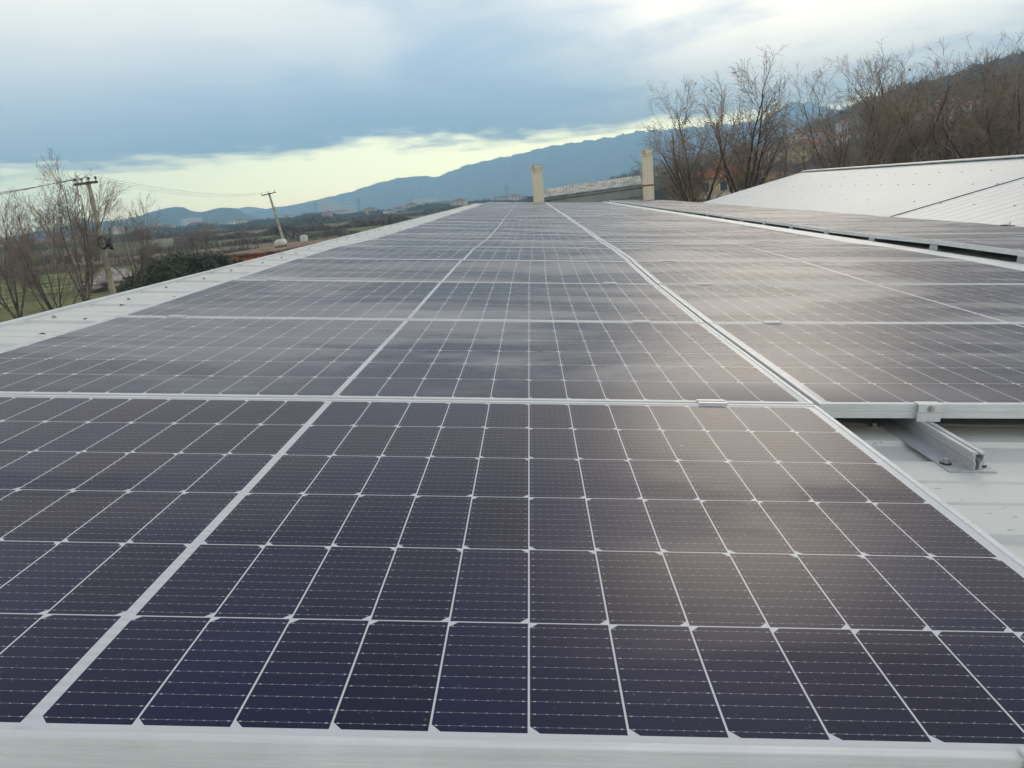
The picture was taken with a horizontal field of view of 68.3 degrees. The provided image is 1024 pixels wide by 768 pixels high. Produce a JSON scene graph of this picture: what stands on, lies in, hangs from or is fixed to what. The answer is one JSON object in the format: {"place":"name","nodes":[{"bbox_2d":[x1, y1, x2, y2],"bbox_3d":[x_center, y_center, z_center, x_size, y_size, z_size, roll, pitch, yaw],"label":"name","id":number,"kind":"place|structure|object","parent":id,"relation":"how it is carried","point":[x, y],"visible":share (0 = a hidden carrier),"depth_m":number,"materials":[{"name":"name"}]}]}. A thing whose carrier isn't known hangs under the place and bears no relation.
{"place":"outdoors","nodes":[
{"label":"outdoors","id":0,"kind":"place"},
{"bbox_2d":[50,252,101,264],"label":"farm building","id":1,"kind":"structure","parent":0,"point":[65,255],"depth_m":126.85,"materials":[{"name":"paint"}]},
{"bbox_2d":[0,262,175,309],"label":"field","id":2,"kind":"structure","parent":0,"point":[28,297],"depth_m":81.91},
{"bbox_2d":[219,239,330,262],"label":"rusty shed","id":3,"kind":"structure","parent":2,"relation":"on","point":[247,255],"depth_m":84.94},
{"bbox_2d":[0,207,261,239],"bbox_3d":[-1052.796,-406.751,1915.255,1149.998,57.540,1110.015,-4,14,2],"label":"hill","id":4,"kind":"structure","parent":0,"point":[174,215],"depth_m":1903.43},
{"bbox_2d":[0,238,334,275],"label":"field","id":5,"kind":"structure","parent":0,"point":[253,247],"depth_m":149.39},
{"bbox_2d":[132,218,414,244],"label":"field","id":6,"kind":"structure","parent":0,"point":[165,240],"depth_m":300.03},
{"bbox_2d":[0,193,570,322],"bbox_3d":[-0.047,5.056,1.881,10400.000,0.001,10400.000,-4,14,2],"label":"ground","id":7,"kind":"structure","parent":0,"point":[5,315],"depth_m":154.22,"materials":[{"name":"plant"}]},
{"bbox_2d":[0,187,55,318],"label":"bare tree","id":8,"kind":"object","parent":7,"relation":"on","point":[16,306],"visible":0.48,"depth_m":37.74,"materials":[{"name":"brown plant"}]},
{"bbox_2d":[0,194,120,311],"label":"bare tree","id":9,"kind":"object","parent":7,"relation":"on","point":[31,272],"visible":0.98,"depth_m":34.73,"materials":[{"name":"brown plant"}]},
{"bbox_2d":[8,148,135,301],"bbox_3d":[-22.646,-7.668,40.828,6.484,9.857,6.164,2,16,27],"label":"bare tree","id":10,"kind":"object","parent":7,"relation":"on","point":[87,249],"visible":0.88,"depth_m":39.68,"materials":[{"name":"brown plant"}]},
{"bbox_2d":[73,176,115,294],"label":"utility pole","id":11,"kind":"object","parent":7,"relation":"on","point":[111,285],"visible":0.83,"depth_m":40.53,"materials":[{"name":"concrete"}]},
{"bbox_2d":[78,283,119,291],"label":"rock","id":12,"kind":"object","parent":7,"relation":"on","point":[105,287],"visible":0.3,"depth_m":70.86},
{"bbox_2d":[83,282,104,289],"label":"rock","id":13,"kind":"object","parent":12,"relation":"on","point":[95,284],"visible":0.4,"depth_m":68.81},
{"bbox_2d":[94,274,125,283],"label":"rock","id":14,"kind":"object","parent":13,"relation":"on","point":[117,278],"visible":0.45,"depth_m":69.58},
{"bbox_2d":[84,189,168,286],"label":"bare tree","id":15,"kind":"object","parent":7,"relation":"on","point":[146,251],"visible":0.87,"depth_m":49.76,"materials":[{"name":"brown plant"}]},
{"bbox_2d":[123,278,151,291],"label":"evergreen bush","id":16,"kind":"object","parent":7,"relation":"on","point":[133,285],"visible":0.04,"depth_m":48.02,"materials":[{"name":"green plant"}]},
{"bbox_2d":[116,271,175,292],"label":"evergreen bush","id":17,"kind":"object","parent":7,"relation":"on","point":[160,277],"visible":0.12,"depth_m":51.31,"materials":[{"name":"green plant"}]},
{"bbox_2d":[120,260,191,290],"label":"evergreen bush","id":18,"kind":"object","parent":7,"relation":"on","point":[175,271],"visible":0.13,"depth_m":52.81,"materials":[{"name":"green plant"}]},
{"bbox_2d":[0,236,341,278],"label":"hedgerow","id":19,"kind":"object","parent":7,"relation":"on","point":[223,251],"visible":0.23,"depth_m":119.27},
{"bbox_2d":[139,252,208,274],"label":"evergreen bush","id":20,"kind":"object","parent":7,"relation":"on","point":[191,263],"visible":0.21,"depth_m":55.84,"materials":[{"name":"green plant"}]},
{"bbox_2d":[166,227,185,257],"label":"bare tree","id":21,"kind":"object","parent":7,"relation":"on","point":[180,245],"visible":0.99,"depth_m":115.35,"materials":[{"name":"brown plant"}]},
{"bbox_2d":[0,229,360,268],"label":"hedgerow","id":22,"kind":"object","parent":7,"relation":"on","point":[292,234],"visible":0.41,"depth_m":166.56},
{"bbox_2d":[182,223,207,253],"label":"bare tree","id":23,"kind":"object","parent":7,"relation":"on","point":[190,242],"visible":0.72,"depth_m":122.28,"materials":[{"name":"brown plant"}]},
{"bbox_2d":[173,251,219,271],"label":"evergreen bush","id":24,"kind":"object","parent":7,"relation":"on","point":[210,265],"visible":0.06,"depth_m":58.26,"materials":[{"name":"green plant"}]},
{"bbox_2d":[194,217,218,252],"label":"bare tree","id":25,"kind":"object","parent":7,"relation":"on","point":[206,236],"visible":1,"depth_m":118.26,"materials":[{"name":"brown plant"}]},
{"bbox_2d":[188,250,231,266],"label":"evergreen bush","id":26,"kind":"object","parent":7,"relation":"on","point":[221,261],"visible":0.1,"depth_m":61.19,"materials":[{"name":"green plant"}]},
{"bbox_2d":[206,222,234,249],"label":"bare tree","id":27,"kind":"object","parent":7,"relation":"on","point":[224,234],"visible":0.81,"depth_m":126.43,"materials":[{"name":"brown plant"}]},
{"bbox_2d":[233,225,257,250],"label":"bare tree","id":28,"kind":"object","parent":7,"relation":"on","point":[238,238],"visible":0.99,"depth_m":122.21,"materials":[{"name":"brown plant"}]},
{"bbox_2d":[0,199,526,253],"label":"hedgerow","id":29,"kind":"object","parent":7,"relation":"on","point":[309,219],"visible":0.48,"depth_m":379.27,"materials":[{"name":"plant"}]},
{"bbox_2d":[261,190,283,238],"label":"utility pole","id":30,"kind":"object","parent":7,"relation":"on","point":[277,221],"visible":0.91,"depth_m":93.17,"materials":[{"name":"concrete"}]},
{"bbox_2d":[173,214,413,243],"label":"hedgerow","id":31,"kind":"object","parent":7,"relation":"on","point":[386,220],"visible":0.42,"depth_m":238.56,"materials":[{"name":"plant"}]},
{"bbox_2d":[88,193,575,239],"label":"hedgerow","id":32,"kind":"object","parent":7,"relation":"on","point":[426,206],"visible":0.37,"depth_m":661.75,"materials":[{"name":"plant"}]},
{"bbox_2d":[0,202,1023,560],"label":"warehouse","id":33,"kind":"structure","parent":7,"relation":"on","point":[990,504],"depth_m":1.94,"materials":[{"name":"metal"}]},
{"bbox_2d":[869,418,996,472],"bbox_3d":[0.977,0.003,2.196,0.098,0.044,1.295,1,14,1],"label":"mounting rail","id":34,"kind":"object","parent":33,"relation":"attached to","point":[947,450],"visible":0.4,"depth_m":1.69,"materials":[{"name":"metal"}]},
{"bbox_2d":[709,321,1023,421],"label":"solar module","id":35,"kind":"object","parent":34,"relation":"on","point":[928,372],"visible":0.88,"depth_m":2.19,"materials":[{"name":"glass"}]},
{"bbox_2d":[1014,256,1023,263],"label":"rail foot","id":36,"kind":"object","parent":33,"relation":"on","point":[1020,260],"visible":0.79,"depth_m":5.08},
{"bbox_2d":[932,239,1023,255],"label":"solar module","id":37,"kind":"object","parent":36,"relation":"on","point":[1010,246],"visible":0.98,"depth_m":5.71,"materials":[{"name":"glass"}]},
{"bbox_2d":[544,175,642,201],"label":"shed","id":38,"kind":"structure","parent":7,"relation":"on","point":[632,193],"depth_m":32.46,"materials":[{"name":"metal"}]},
{"bbox_2d":[531,164,543,201],"bbox_3d":[1.139,-8.038,32.295,0.478,2.600,0.478,-4,14,2],"label":"chimney","id":39,"kind":"object","parent":38,"relation":"on","point":[537,182],"visible":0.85,"depth_m":31.99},
{"bbox_2d":[641,149,654,199],"bbox_3d":[5.739,-8.209,31.758,0.492,3.200,0.492,-4,14,2],"label":"chimney","id":40,"kind":"object","parent":38,"relation":"on","point":[647,173],"visible":0.73,"depth_m":31.44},
{"bbox_2d":[560,186,680,200],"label":"hedgerow","id":41,"kind":"object","parent":7,"relation":"on","point":[656,196],"visible":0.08,"depth_m":221.81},
{"bbox_2d":[654,106,735,202],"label":"bare tree","id":42,"kind":"object","parent":7,"relation":"on","point":[696,186],"visible":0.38,"depth_m":43.01,"materials":[{"name":"brown plant"}]},
{"bbox_2d":[628,76,769,201],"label":"bare tree","id":43,"kind":"object","parent":7,"relation":"on","point":[676,174],"visible":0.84,"depth_m":40.72,"materials":[{"name":"brown plant"}]},
{"bbox_2d":[667,43,808,193],"bbox_3d":[12.462,-10.840,38.827,8.576,11.201,7.694,-7,14,-10],"label":"bare tree","id":44,"kind":"object","parent":7,"relation":"on","point":[753,174],"visible":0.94,"depth_m":38.30,"materials":[{"name":"brown plant"}]},
{"bbox_2d":[688,101,822,197],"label":"bare tree","id":45,"kind":"object","parent":7,"relation":"on","point":[770,171],"visible":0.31,"depth_m":45.87,"materials":[{"name":"brown plant"}]},
{"bbox_2d":[767,58,953,178],"bbox_3d":[16.327,-10.134,35.745,8.230,10.670,5.970,-2,14,12],"label":"bare tree","id":46,"kind":"object","parent":7,"relation":"on","point":[831,157],"visible":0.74,"depth_m":34.98,"materials":[{"name":"brown plant"}]},
{"bbox_2d":[702,154,1023,226],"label":"metal hall","id":47,"kind":"structure","parent":7,"relation":"on","point":[987,190],"depth_m":15.85,"materials":[{"name":"metal"}]},
{"bbox_2d":[800,35,941,170],"bbox_3d":[19.320,-11.586,39.388,6.296,11.169,8.887,-6,14,-3],"label":"bare tree","id":48,"kind":"object","parent":7,"relation":"on","point":[870,105],"visible":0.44,"depth_m":37.55,"materials":[{"name":"brown plant"}]},
{"bbox_2d":[774,35,1009,169],"bbox_3d":[18.196,-10.997,37.813,7.918,10.996,9.044,-7,14,-9],"label":"bare tree","id":49,"kind":"object","parent":7,"relation":"on","point":[936,121],"visible":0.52,"depth_m":36.64,"materials":[{"name":"brown plant"}]},
{"bbox_2d":[820,49,984,162],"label":"bare tree","id":50,"kind":"object","parent":7,"relation":"on","point":[881,88],"visible":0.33,"depth_m":42.29,"materials":[{"name":"brown plant"}]},
{"bbox_2d":[846,29,1023,162],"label":"bare tree","id":51,"kind":"object","parent":7,"relation":"on","point":[935,130],"visible":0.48,"depth_m":36.12,"materials":[{"name":"brown plant"}]},
{"bbox_2d":[862,31,1023,162],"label":"bare tree","id":52,"kind":"object","parent":7,"relation":"on","point":[985,105],"visible":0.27,"depth_m":37.32,"materials":[{"name":"brown plant"}]},
{"bbox_2d":[896,51,1023,161],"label":"bare tree","id":53,"kind":"object","parent":7,"relation":"on","point":[984,137],"visible":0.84,"depth_m":34.41,"materials":[{"name":"brown plant"}]},
{"bbox_2d":[944,34,1023,158],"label":"bare tree","id":54,"kind":"object","parent":7,"relation":"on","point":[988,106],"visible":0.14,"depth_m":40.91,"materials":[{"name":"brown plant"}]},
{"bbox_2d":[985,81,1023,155],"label":"bare tree","id":55,"kind":"object","parent":7,"relation":"on","point":[1014,135],"visible":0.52,"depth_m":30.54,"materials":[{"name":"brown plant"}]},
{"bbox_2d":[319,200,337,211],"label":"apartment block","id":56,"kind":"structure","parent":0,"point":[323,205],"depth_m":1413.43,"materials":[{"name":"white paint"}]},
{"bbox_2d":[327,205,355,213],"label":"apartment block","id":57,"kind":"structure","parent":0,"point":[351,208],"depth_m":1326.52,"materials":[{"name":"white paint"}]},
{"bbox_2d":[0,0,1023,237],"label":"sky","id":58,"kind":"structure","parent":0,"point":[303,101],"materials":[{"name":"blue"}]},
{"bbox_2d":[246,101,845,219],"bbox_3d":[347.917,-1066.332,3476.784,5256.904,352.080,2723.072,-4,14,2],"label":"mountain","id":59,"kind":"structure","parent":0,"point":[585,161],"depth_m":3503.76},
{"bbox_2d":[686,163,772,202],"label":"house","id":60,"kind":"structure","parent":0,"point":[723,187],"depth_m":109.46,"materials":[{"name":"paint"}]},
{"bbox_2d":[584,49,1023,196],"bbox_3d":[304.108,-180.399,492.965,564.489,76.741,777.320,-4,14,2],"label":"hillside","id":61,"kind":"structure","parent":0,"point":[659,180],"depth_m":406.97,"materials":[{"name":"plant"}]},
{"bbox_2d":[787,139,826,163],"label":"house","id":62,"kind":"structure","parent":61,"relation":"on","point":[800,155],"depth_m":291.38,"materials":[{"name":"paint"}]},
{"label":"rail","id":63,"kind":"object","parent":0,"visible":0},
{"bbox_2d":[0,315,814,404],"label":"solar module","id":64,"kind":"object","parent":63,"relation":"on","point":[641,361],"visible":0.94,"depth_m":2.19,"materials":[{"name":"glass"}]},
{"bbox_2d":[116,279,703,322],"bbox_3d":[-0.391,-0.387,3.488,2.286,0.039,1.165,1,15,1],"label":"solar module","id":65,"kind":"object","parent":63,"relation":"on","point":[504,301],"visible":0.84,"depth_m":3.35,"materials":[{"name":"glass"}]},
{"bbox_2d":[230,257,654,283],"bbox_3d":[-0.360,-0.685,4.602,2.286,0.041,1.165,1,15,2],"label":"solar module","id":66,"kind":"object","parent":63,"relation":"on","point":[440,270],"visible":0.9,"depth_m":4.51,"materials":[{"name":"glass"}]},
{"bbox_2d":[299,245,630,261],"bbox_3d":[-0.319,-0.980,5.717,2.286,0.040,1.165,1,15,1],"label":"solar module","id":67,"kind":"object","parent":63,"relation":"on","point":[476,253],"visible":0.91,"depth_m":5.65,"materials":[{"name":"glass"}]},
{"bbox_2d":[341,239,611,247],"bbox_3d":[-0.282,-1.256,6.837,2.286,0.039,1.165,1,13,2],"label":"solar module","id":68,"kind":"object","parent":63,"relation":"on","point":[466,243],"visible":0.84,"depth_m":6.81,"materials":[{"name":"glass"}]},
{"bbox_2d":[369,233,602,241],"bbox_3d":[-0.243,-1.533,7.957,2.286,0.042,1.165,1,14,1],"label":"solar module","id":69,"kind":"object","parent":63,"relation":"on","point":[501,237],"visible":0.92,"depth_m":7.88,"materials":[{"name":"glass"}]},
{"bbox_2d":[410,224,585,229],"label":"solar module","id":70,"kind":"object","parent":63,"relation":"on","point":[499,227],"visible":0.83,"depth_m":10.19,"materials":[{"name":"glass"}]},
{"bbox_2d":[422,221,579,225],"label":"solar module","id":71,"kind":"object","parent":63,"relation":"on","point":[502,223],"visible":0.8,"depth_m":11.27,"materials":[{"name":"glass"}]},
{"bbox_2d":[431,218,573,222],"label":"solar module","id":72,"kind":"object","parent":63,"relation":"on","point":[502,220],"visible":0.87,"depth_m":12.42,"materials":[{"name":"glass"}]},
{"bbox_2d":[440,216,570,219],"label":"solar module","id":73,"kind":"object","parent":63,"relation":"on","point":[496,217],"visible":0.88,"depth_m":13.53,"materials":[{"name":"glass"}]},
{"bbox_2d":[446,214,566,216],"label":"solar module","id":74,"kind":"object","parent":63,"relation":"on","point":[504,215],"visible":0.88,"depth_m":14.68,"materials":[{"name":"glass"}]},
{"bbox_2d":[456,211,559,212],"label":"solar module","id":75,"kind":"object","parent":63,"relation":"on","point":[502,212],"visible":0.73,"depth_m":16.82,"materials":[{"name":"glass"}]},
{"bbox_2d":[453,212,563,214],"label":"solar module","id":76,"kind":"object","parent":63,"relation":"on","point":[516,213],"visible":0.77,"depth_m":15.83,"materials":[{"name":"glass"}]},
{"bbox_2d":[462,210,558,211],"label":"solar module","id":77,"kind":"object","parent":63,"relation":"on","point":[516,210],"visible":0.58,"depth_m":18.18,"materials":[{"name":"glass"}]},
{"bbox_2d":[0,394,1023,767],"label":"solar module","id":78,"kind":"object","parent":63,"relation":"on","point":[252,582],"visible":1,"depth_m":0.94,"materials":[{"name":"glass"}]},
{"label":"rail","id":79,"kind":"object","parent":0,"visible":0},
{"bbox_2d":[392,228,591,234],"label":"solar module","id":80,"kind":"object","parent":79,"relation":"on","point":[495,231],"visible":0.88,"depth_m":9.01,"materials":[{"name":"glass"}]},
{"label":"rail","id":81,"kind":"object","parent":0,"visible":0},
{"bbox_2d":[559,210,658,211],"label":"solar module","id":82,"kind":"object","parent":81,"relation":"on","point":[608,211],"visible":0.63,"depth_m":17.70,"materials":[{"name":"glass"}]},
{"bbox_2d":[562,213,676,214],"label":"solar module","id":83,"kind":"object","parent":81,"relation":"on","point":[617,213],"visible":0.73,"depth_m":15.79,"materials":[{"name":"glass"}]},
{"bbox_2d":[565,214,683,216],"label":"solar module","id":84,"kind":"object","parent":81,"relation":"on","point":[666,215],"visible":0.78,"depth_m":14.65,"materials":[{"name":"glass"}]},
{"bbox_2d":[568,216,700,218],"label":"solar module","id":85,"kind":"object","parent":81,"relation":"on","point":[671,217],"visible":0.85,"depth_m":13.59,"materials":[{"name":"glass"}]},
{"bbox_2d":[571,219,716,222],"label":"solar module","id":86,"kind":"object","parent":81,"relation":"on","point":[639,220],"visible":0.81,"depth_m":12.45,"materials":[{"name":"glass"}]},
{"bbox_2d":[576,222,734,225],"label":"solar module","id":87,"kind":"object","parent":81,"relation":"on","point":[651,223],"visible":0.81,"depth_m":11.32,"materials":[{"name":"glass"}]},
{"bbox_2d":[581,225,759,229],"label":"solar module","id":88,"kind":"object","parent":81,"relation":"on","point":[723,227],"visible":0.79,"depth_m":10.12,"materials":[{"name":"glass"}]},
{"bbox_2d":[587,229,794,235],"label":"solar module","id":89,"kind":"object","parent":81,"relation":"on","point":[683,232],"visible":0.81,"depth_m":8.98,"materials":[{"name":"glass"}]},
{"bbox_2d":[595,235,833,241],"bbox_3d":[2.055,-1.515,7.910,2.286,0.040,1.165,0,14,1],"label":"solar module","id":90,"kind":"object","parent":81,"relation":"on","point":[624,238],"visible":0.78,"depth_m":7.88,"materials":[{"name":"glass"}]},
{"bbox_2d":[603,241,893,248],"bbox_3d":[2.016,-1.241,6.789,2.286,0.039,1.165,0,13,2],"label":"solar module","id":91,"kind":"object","parent":81,"relation":"on","point":[741,244],"visible":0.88,"depth_m":6.75,"materials":[{"name":"glass"}]},
{"bbox_2d":[615,247,973,262],"bbox_3d":[1.980,-0.963,5.670,2.286,0.040,1.165,0,14,1],"label":"solar module","id":92,"kind":"object","parent":81,"relation":"on","point":[770,254],"visible":0.84,"depth_m":5.60,"materials":[{"name":"glass"}]},
{"bbox_2d":[632,260,1023,285],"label":"solar module","id":93,"kind":"object","parent":81,"relation":"on","point":[818,272],"visible":0.84,"depth_m":4.47,"materials":[{"name":"glass"}]},
{"bbox_2d":[659,283,1023,324],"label":"solar module","id":94,"kind":"object","parent":81,"relation":"on","point":[707,303],"visible":0.76,"depth_m":3.38,"materials":[{"name":"glass"}]},
{"bbox_3d":[3.496,-1.406,7.298,0.080,0.043,0.140,1,14,1],"label":"rail foot","id":95,"kind":"object","parent":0,"visible":0},
{"bbox_2d":[827,227,1023,236],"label":"solar module","id":96,"kind":"object","parent":95,"relation":"on","point":[859,232],"visible":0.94,"depth_m":7.84,"materials":[{"name":"glass"}]},
{"bbox_2d":[871,233,1023,243],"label":"solar module","id":97,"kind":"object","parent":95,"relation":"on","point":[923,238],"visible":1,"depth_m":6.77,"materials":[{"name":"glass"}]},
{"bbox_3d":[3.547,-1.981,9.533,0.080,0.043,0.140,1,14,1],"label":"rail foot","id":98,"kind":"object","parent":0,"visible":0},
{"bbox_2d":[765,219,972,225],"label":"solar module","id":99,"kind":"object","parent":98,"relation":"on","point":[784,222],"visible":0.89,"depth_m":10.01,"materials":[{"name":"glass"}]},
{"bbox_2d":[792,223,1023,231],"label":"solar module","id":100,"kind":"object","parent":98,"relation":"on","point":[819,227],"visible":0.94,"depth_m":8.93,"materials":[{"name":"glass"}]},
{"bbox_3d":[3.597,-2.556,11.767,0.080,0.043,0.140,1,14,1],"label":"rail foot","id":101,"kind":"object","parent":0,"visible":0},
{"bbox_2d":[742,216,915,222],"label":"solar module","id":102,"kind":"object","parent":101,"relation":"on","point":[758,219],"visible":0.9,"depth_m":11.18,"materials":[{"name":"glass"}]},
{"bbox_3d":[3.622,-2.843,12.885,0.080,0.043,0.140,1,14,1],"label":"rail foot","id":103,"kind":"object","parent":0,"visible":0},
{"bbox_2d":[723,214,886,219],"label":"solar module","id":104,"kind":"object","parent":103,"relation":"on","point":[739,217],"visible":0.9,"depth_m":12.29,"materials":[{"name":"glass"}]},
{"bbox_3d":[3.647,-3.131,14.002,0.080,0.043,0.140,1,14,1],"label":"rail foot","id":105,"kind":"object","parent":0,"visible":0},
{"bbox_2d":[707,212,849,216],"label":"solar module","id":106,"kind":"object","parent":105,"relation":"on","point":[720,214],"visible":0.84,"depth_m":13.45,"materials":[{"name":"glass"}]},
{"bbox_3d":[3.673,-3.418,15.120,0.080,0.043,0.140,1,14,1],"label":"rail foot","id":107,"kind":"object","parent":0,"visible":0},
{"bbox_2d":[683,209,794,212],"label":"solar module","id":108,"kind":"object","parent":107,"relation":"on","point":[691,211],"visible":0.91,"depth_m":15.62,"materials":[{"name":"glass"}]},
{"bbox_2d":[694,210,824,214],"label":"solar module","id":109,"kind":"object","parent":107,"relation":"on","point":[702,212],"visible":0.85,"depth_m":14.56,"materials":[{"name":"glass"}]},
{"bbox_3d":[3.723,-3.993,17.354,0.080,0.043,0.140,1,14,1],"label":"rail foot","id":110,"kind":"object","parent":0,"visible":0},
{"bbox_2d":[664,207,767,209],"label":"solar module","id":111,"kind":"object","parent":110,"relation":"on","point":[669,208],"visible":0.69,"depth_m":18.07,"materials":[{"name":"glass"}]},
{"bbox_2d":[672,208,781,211],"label":"solar module","id":112,"kind":"object","parent":110,"relation":"on","point":[679,209],"visible":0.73,"depth_m":16.87,"materials":[{"name":"glass"}]},
{"bbox_3d":[3.773,-4.568,19.589,0.080,0.043,0.140,1,14,1],"label":"rail foot","id":113,"kind":"object","parent":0,"visible":0},
{"bbox_2d":[656,206,753,208],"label":"solar module","id":114,"kind":"object","parent":113,"relation":"on","point":[661,207],"visible":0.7,"depth_m":19.17,"materials":[{"name":"glass"}]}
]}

